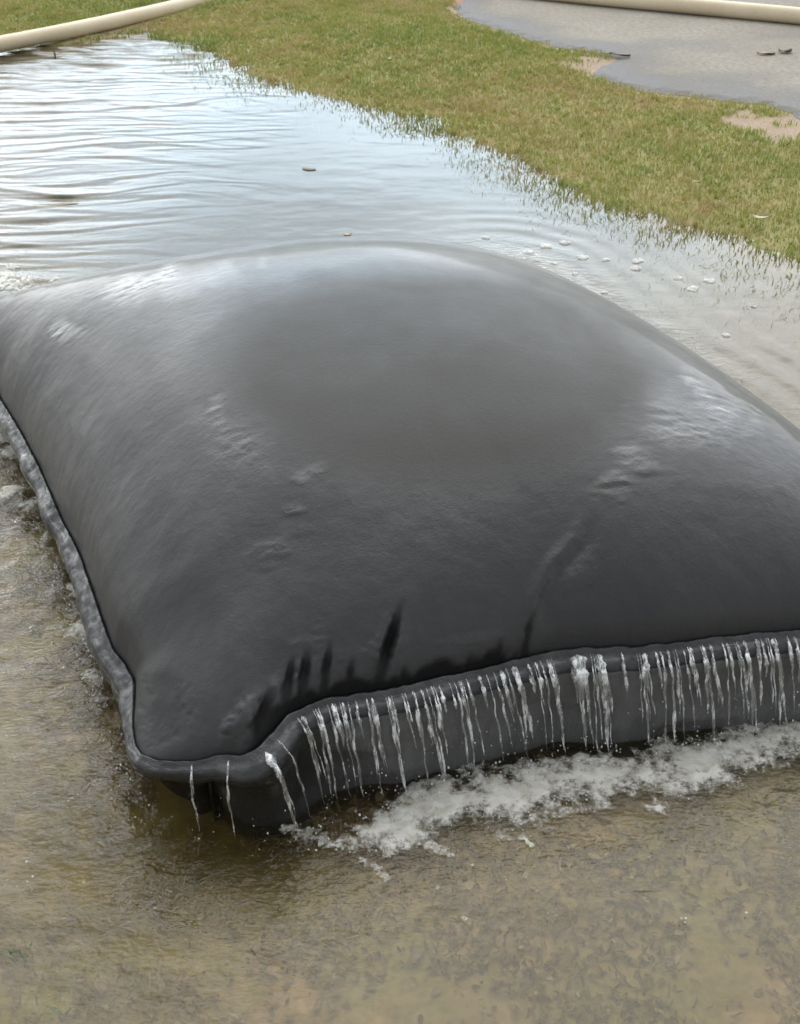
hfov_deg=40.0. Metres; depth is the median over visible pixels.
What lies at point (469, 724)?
water stream
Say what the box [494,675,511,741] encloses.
water stream
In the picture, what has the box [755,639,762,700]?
water stream
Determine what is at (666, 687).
water stream
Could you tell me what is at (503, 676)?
water stream
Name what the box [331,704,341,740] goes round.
water stream
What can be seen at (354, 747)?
water stream
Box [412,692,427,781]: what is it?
water stream
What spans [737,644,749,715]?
water stream
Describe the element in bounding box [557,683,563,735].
water stream
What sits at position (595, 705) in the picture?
water stream
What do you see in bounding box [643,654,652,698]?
water stream
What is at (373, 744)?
water stream
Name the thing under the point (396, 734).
water stream
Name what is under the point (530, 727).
water stream
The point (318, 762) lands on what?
water stream
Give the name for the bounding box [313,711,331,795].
water stream
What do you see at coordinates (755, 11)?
pipe
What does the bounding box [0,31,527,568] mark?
water
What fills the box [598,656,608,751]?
water stream
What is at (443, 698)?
water stream
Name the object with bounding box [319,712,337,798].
water stream
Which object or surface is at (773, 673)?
water stream
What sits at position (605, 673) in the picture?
water stream
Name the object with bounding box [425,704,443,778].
water stream
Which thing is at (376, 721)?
water stream
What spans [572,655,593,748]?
water stream
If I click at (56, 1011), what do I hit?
weed
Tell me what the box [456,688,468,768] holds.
water stream
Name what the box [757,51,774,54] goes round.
leaf
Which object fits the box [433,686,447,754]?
water stream
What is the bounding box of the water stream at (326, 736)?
[315,709,331,758]
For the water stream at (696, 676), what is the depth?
2.19 m
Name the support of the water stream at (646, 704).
attached to the filter bag
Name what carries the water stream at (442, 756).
attached to the filter bag
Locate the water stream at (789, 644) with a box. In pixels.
[788,640,793,672]
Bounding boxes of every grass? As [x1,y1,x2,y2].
[0,0,799,356]
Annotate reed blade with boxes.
[32,203,77,205]
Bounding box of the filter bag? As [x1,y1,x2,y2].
[0,236,799,838]
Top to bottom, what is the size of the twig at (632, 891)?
0.008 m
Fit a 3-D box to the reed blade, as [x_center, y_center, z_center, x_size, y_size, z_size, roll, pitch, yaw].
[-1.551,-1.383,4.936,0.200,0.004,0.030,-5,35,-7]
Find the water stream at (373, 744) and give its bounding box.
[366,699,377,775]
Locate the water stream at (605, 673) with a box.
[593,657,612,753]
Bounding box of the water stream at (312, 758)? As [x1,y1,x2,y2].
[298,719,324,803]
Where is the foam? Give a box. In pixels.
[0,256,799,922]
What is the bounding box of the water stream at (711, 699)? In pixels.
[704,650,715,735]
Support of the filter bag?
on the ground at (144, 176)
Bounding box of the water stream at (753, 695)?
[744,641,757,733]
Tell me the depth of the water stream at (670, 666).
2.18 m
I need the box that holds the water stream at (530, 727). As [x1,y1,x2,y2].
[516,667,531,732]
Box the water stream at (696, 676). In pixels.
[689,648,700,700]
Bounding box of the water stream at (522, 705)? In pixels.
[519,675,526,729]
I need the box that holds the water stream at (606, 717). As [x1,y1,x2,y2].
[602,663,608,747]
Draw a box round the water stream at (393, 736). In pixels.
[387,700,404,787]
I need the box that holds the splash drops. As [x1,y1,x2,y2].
[1,457,797,833]
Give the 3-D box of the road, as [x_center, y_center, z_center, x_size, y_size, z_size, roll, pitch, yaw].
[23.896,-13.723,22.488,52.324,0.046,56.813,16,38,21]
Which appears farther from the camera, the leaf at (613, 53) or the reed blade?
the leaf at (613, 53)
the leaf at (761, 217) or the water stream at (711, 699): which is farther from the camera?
the leaf at (761, 217)
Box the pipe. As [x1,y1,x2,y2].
[548,0,799,24]
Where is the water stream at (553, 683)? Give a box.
[547,664,561,721]
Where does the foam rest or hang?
on the water
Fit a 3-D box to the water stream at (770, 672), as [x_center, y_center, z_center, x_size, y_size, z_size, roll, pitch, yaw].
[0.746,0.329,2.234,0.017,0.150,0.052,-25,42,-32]
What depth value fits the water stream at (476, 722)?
2.15 m
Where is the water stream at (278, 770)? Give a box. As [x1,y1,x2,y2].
[265,752,299,830]
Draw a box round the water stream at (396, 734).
[388,699,399,750]
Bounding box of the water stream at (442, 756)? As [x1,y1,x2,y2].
[429,696,445,774]
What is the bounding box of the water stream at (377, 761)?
[366,698,382,793]
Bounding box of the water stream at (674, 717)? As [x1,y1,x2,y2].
[667,650,676,738]
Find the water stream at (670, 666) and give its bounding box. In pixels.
[667,654,673,696]
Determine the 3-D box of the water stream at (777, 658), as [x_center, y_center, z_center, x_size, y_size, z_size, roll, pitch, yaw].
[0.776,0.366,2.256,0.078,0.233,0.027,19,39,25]
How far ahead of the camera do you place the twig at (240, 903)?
1.97 m
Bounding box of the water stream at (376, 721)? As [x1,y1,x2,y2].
[370,698,385,765]
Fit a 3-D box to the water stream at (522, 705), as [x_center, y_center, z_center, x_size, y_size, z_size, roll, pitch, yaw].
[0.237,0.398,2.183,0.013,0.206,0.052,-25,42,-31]
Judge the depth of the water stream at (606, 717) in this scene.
2.21 m
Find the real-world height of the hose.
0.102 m
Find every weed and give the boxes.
[0,942,31,969]
[45,1005,71,1023]
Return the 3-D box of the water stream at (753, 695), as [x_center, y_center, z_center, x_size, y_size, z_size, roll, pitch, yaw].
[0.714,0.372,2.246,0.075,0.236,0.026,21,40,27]
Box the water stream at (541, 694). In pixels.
[533,664,546,736]
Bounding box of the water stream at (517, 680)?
[511,666,528,727]
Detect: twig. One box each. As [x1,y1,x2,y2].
[230,898,268,908]
[620,890,664,892]
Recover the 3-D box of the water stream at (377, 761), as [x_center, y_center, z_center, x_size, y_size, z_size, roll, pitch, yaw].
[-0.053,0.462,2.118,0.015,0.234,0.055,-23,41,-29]
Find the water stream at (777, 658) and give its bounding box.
[770,639,785,719]
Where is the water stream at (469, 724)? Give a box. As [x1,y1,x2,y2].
[459,685,472,744]
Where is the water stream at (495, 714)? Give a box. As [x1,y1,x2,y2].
[488,679,503,759]
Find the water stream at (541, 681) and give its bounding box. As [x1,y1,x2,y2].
[535,662,543,701]
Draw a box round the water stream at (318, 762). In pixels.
[301,716,326,780]
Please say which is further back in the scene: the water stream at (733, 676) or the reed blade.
the reed blade
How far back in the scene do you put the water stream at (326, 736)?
2.05 m
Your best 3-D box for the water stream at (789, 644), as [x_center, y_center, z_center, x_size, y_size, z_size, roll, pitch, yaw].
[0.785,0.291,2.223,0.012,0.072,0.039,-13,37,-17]
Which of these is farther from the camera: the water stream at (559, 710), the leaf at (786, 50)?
the leaf at (786, 50)
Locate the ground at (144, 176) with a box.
[0,0,799,1023]
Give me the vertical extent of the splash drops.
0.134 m
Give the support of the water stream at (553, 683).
attached to the filter bag
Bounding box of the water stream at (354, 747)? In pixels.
[342,703,358,761]
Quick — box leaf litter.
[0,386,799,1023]
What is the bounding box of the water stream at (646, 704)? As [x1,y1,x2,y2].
[640,656,649,744]
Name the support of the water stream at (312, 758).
attached to the filter bag
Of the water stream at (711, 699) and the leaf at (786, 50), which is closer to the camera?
the water stream at (711, 699)
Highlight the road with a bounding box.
[453,0,799,119]
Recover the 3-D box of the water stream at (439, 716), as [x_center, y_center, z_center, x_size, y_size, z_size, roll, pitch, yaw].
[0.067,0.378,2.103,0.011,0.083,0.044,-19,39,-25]
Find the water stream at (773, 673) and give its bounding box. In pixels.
[770,648,776,706]
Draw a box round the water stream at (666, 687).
[661,657,666,740]
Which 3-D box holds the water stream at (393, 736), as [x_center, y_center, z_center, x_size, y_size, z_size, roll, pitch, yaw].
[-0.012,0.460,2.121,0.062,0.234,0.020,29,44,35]
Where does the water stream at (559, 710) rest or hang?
attached to the filter bag
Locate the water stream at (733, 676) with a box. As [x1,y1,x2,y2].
[726,645,735,694]
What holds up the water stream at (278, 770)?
attached to the filter bag
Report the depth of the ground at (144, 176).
2.73 m
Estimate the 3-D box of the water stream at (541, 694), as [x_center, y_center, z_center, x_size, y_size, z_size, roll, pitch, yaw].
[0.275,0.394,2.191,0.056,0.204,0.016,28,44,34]
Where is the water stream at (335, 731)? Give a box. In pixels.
[327,704,347,788]
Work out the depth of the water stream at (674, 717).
2.24 m
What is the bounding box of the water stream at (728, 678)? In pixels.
[722,645,729,718]
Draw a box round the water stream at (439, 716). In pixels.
[434,697,441,730]
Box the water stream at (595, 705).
[592,668,597,750]
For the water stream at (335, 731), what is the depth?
2.07 m
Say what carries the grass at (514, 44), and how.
on the ground at (144, 176)
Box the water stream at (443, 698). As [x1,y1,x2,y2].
[440,689,446,712]
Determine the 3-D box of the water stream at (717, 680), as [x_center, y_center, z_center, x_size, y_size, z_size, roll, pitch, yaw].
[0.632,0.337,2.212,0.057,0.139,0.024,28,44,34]
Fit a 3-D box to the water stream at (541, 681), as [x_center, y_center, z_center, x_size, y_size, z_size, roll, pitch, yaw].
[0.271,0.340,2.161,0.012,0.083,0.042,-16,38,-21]
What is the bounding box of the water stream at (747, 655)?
[743,642,750,683]
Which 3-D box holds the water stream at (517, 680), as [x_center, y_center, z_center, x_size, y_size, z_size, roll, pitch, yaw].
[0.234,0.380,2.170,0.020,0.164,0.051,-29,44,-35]
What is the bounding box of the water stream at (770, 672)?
[765,638,773,702]
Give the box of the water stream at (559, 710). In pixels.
[550,663,565,752]
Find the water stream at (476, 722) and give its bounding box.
[467,682,483,752]
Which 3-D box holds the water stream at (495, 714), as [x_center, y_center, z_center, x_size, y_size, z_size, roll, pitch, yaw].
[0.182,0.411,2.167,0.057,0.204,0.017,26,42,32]
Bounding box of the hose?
[0,0,213,52]
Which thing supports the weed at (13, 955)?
on the ground at (144, 176)
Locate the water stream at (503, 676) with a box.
[500,670,514,721]
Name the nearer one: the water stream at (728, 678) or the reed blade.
the water stream at (728, 678)
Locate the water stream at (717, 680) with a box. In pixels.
[709,645,722,701]
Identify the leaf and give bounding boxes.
[610,52,630,55]
[752,215,768,218]
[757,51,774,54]
[778,48,792,51]
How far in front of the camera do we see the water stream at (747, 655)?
2.19 m

